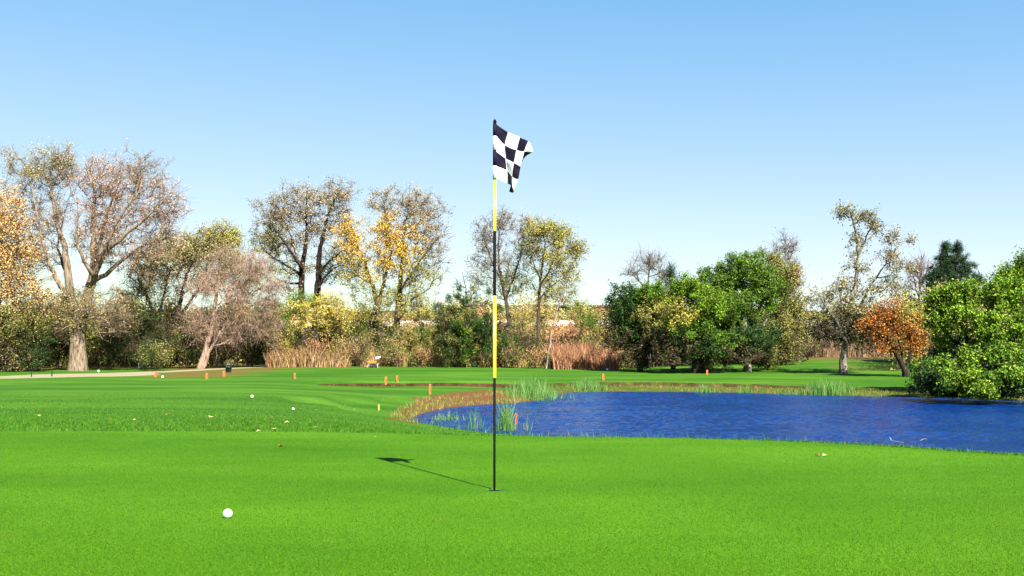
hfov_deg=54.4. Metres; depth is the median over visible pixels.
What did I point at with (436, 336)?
bush
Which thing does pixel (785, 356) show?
bush
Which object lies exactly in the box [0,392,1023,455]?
fringe grass
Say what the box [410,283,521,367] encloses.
bush
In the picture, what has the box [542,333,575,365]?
bush
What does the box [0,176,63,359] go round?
broadleaf tree
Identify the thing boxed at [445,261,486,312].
sapling
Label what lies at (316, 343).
bush
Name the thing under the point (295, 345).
bush
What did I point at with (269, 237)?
cottonwood tree
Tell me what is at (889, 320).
maple tree
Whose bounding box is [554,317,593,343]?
bush
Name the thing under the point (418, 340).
bush
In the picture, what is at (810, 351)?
bush
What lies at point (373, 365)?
utility cart
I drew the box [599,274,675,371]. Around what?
broadleaf tree
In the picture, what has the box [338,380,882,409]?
bank lip grass
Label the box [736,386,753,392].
reed clump
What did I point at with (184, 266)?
locust tree
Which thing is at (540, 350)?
bush
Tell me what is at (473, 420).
reed clump
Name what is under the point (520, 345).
bush
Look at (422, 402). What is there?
bank grass
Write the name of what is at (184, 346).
bush
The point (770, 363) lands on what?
bush
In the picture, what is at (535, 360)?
bush
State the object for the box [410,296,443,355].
bush
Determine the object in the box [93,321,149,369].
bush
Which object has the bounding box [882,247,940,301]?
bare tree
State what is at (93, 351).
thicket
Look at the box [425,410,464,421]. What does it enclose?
reed clump
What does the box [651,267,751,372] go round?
broadleaf tree
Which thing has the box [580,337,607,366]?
bush
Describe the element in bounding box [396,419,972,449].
shore grass
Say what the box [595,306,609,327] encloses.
bush
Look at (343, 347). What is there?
bush
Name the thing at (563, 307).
warehouse
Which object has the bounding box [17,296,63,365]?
bush
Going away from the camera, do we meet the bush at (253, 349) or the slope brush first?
the bush at (253, 349)
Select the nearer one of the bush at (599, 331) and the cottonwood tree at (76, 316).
the cottonwood tree at (76, 316)
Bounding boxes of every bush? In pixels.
[0,318,59,371]
[15,331,53,371]
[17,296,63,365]
[40,329,89,369]
[93,286,151,366]
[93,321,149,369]
[128,307,177,368]
[136,338,175,370]
[137,301,182,356]
[154,303,209,367]
[186,318,254,365]
[228,316,274,366]
[246,294,284,364]
[253,287,358,349]
[263,319,309,355]
[269,327,297,359]
[281,337,303,356]
[300,329,327,359]
[318,333,350,361]
[323,311,355,352]
[330,313,380,354]
[340,304,387,353]
[346,331,374,366]
[372,320,413,358]
[375,302,440,355]
[375,336,408,366]
[406,341,438,366]
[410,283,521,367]
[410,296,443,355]
[421,310,458,356]
[483,347,522,367]
[488,313,535,355]
[491,332,519,366]
[502,306,544,348]
[515,346,551,367]
[518,298,554,345]
[522,334,560,356]
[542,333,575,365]
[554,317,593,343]
[562,298,599,335]
[570,320,601,348]
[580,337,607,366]
[584,310,607,335]
[589,320,627,353]
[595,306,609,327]
[617,348,636,368]
[687,360,718,371]
[751,345,781,370]
[771,335,809,364]
[802,312,835,357]
[832,315,873,356]
[906,345,969,379]
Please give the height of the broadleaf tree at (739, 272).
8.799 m
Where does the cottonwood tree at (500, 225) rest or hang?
on the ground at (364, 389)
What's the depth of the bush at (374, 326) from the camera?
84.86 m
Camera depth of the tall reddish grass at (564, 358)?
74.53 m
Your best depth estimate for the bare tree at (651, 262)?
80.12 m
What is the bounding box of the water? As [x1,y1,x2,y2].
[411,391,1023,453]
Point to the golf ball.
(227, 513)
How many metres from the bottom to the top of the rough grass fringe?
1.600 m
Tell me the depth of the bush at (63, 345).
75.77 m
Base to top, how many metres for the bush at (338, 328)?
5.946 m
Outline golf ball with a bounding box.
[223,509,231,517]
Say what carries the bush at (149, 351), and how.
on the ground at (364, 389)
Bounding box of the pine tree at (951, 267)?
[919,239,988,343]
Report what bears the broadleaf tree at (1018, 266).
on the ground at (364, 389)
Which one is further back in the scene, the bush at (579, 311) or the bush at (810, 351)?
the bush at (579, 311)
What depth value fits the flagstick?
5.97 m
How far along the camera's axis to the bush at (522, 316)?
95.72 m
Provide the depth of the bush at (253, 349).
80.72 m
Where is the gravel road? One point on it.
(562, 322)
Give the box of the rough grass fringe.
[396,349,548,367]
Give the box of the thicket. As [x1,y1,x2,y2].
[0,269,1021,371]
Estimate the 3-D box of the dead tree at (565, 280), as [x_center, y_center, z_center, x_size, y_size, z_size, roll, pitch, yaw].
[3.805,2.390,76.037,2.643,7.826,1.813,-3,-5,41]
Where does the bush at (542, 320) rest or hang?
on the ground at (364, 389)
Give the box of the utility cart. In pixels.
[367,357,380,367]
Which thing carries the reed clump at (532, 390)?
on the ground at (364, 389)
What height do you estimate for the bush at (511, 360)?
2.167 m
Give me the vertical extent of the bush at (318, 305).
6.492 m
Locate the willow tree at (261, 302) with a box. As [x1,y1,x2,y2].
[165,234,296,368]
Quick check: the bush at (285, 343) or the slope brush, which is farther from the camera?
the slope brush
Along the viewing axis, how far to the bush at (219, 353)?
82.72 m
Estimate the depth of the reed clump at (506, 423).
26.08 m
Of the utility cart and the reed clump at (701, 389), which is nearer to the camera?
the reed clump at (701, 389)
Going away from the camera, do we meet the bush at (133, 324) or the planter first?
the planter
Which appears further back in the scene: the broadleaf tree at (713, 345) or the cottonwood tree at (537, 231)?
the cottonwood tree at (537, 231)
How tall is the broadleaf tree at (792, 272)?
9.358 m
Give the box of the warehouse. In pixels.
[443,305,611,310]
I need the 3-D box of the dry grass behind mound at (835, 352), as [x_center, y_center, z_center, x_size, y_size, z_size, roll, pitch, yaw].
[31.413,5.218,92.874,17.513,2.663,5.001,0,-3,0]
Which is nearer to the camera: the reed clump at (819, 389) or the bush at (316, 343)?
the reed clump at (819, 389)
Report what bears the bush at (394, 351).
on the ground at (364, 389)
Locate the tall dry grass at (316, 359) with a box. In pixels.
[264,343,408,367]
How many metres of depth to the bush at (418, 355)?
78.17 m
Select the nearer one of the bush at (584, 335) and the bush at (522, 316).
the bush at (584, 335)
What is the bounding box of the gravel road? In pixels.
[196,320,820,325]
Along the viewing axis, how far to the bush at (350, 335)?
82.49 m
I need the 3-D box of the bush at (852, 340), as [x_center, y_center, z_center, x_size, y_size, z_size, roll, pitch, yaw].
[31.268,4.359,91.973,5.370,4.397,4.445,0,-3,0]
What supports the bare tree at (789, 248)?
on the ground at (364, 389)
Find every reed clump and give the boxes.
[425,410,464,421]
[464,405,490,429]
[487,400,519,430]
[489,374,574,401]
[519,416,532,430]
[563,377,612,391]
[693,382,715,392]
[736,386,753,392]
[775,378,871,395]
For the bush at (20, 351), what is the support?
on the ground at (364, 389)
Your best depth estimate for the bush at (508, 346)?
78.67 m
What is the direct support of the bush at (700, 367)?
on the ground at (364, 389)
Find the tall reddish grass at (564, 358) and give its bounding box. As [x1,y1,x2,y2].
[541,339,624,369]
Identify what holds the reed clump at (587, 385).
on the ground at (364, 389)
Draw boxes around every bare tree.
[614,245,672,366]
[763,227,803,360]
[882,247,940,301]
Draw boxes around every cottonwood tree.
[0,136,195,370]
[246,176,362,350]
[329,182,458,348]
[462,205,535,337]
[509,210,593,344]
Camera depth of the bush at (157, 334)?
76.76 m
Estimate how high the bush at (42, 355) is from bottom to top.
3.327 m
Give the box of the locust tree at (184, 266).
[105,214,279,366]
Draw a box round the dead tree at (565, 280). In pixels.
[545,272,577,368]
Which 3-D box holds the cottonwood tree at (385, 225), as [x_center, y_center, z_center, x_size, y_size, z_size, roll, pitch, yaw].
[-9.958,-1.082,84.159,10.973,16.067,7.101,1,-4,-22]
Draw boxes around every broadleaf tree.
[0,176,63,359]
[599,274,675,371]
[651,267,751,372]
[689,246,792,371]
[757,245,820,364]
[904,272,1023,399]
[985,246,1023,349]
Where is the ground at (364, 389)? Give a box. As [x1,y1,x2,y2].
[0,311,1023,575]
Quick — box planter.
[223,360,233,372]
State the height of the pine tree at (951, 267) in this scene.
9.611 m
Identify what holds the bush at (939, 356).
on the ground at (364, 389)
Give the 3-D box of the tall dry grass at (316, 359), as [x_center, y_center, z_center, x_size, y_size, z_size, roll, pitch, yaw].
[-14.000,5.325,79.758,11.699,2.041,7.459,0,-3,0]
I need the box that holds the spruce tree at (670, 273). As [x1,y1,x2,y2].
[647,256,690,368]
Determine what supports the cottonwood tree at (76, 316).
on the ground at (364, 389)
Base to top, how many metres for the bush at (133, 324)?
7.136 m
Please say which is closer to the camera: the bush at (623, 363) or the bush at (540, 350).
the bush at (623, 363)
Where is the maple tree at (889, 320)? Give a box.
[851,292,930,376]
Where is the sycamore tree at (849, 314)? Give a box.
[788,199,922,373]
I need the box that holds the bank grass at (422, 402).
[387,383,1023,422]
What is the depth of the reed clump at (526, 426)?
25.95 m
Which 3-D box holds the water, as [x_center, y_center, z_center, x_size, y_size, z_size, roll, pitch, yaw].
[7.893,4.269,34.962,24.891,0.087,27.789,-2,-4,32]
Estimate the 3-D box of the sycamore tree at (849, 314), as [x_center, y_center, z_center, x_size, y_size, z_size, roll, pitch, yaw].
[22.186,-0.059,63.956,8.845,11.460,4.810,0,-3,0]
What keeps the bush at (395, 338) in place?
on the ground at (364, 389)
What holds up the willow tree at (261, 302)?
on the ground at (364, 389)
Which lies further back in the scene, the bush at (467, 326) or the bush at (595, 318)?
the bush at (595, 318)
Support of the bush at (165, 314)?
on the ground at (364, 389)
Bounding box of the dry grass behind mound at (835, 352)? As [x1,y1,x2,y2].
[799,336,900,356]
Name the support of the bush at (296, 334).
on the ground at (364, 389)
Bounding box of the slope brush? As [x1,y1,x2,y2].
[0,286,915,345]
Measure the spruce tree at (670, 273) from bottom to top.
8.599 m
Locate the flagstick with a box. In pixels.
[493,119,532,490]
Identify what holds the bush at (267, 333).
on the ground at (364, 389)
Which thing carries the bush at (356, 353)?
on the ground at (364, 389)
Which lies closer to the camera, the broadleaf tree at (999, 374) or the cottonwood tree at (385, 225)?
the broadleaf tree at (999, 374)

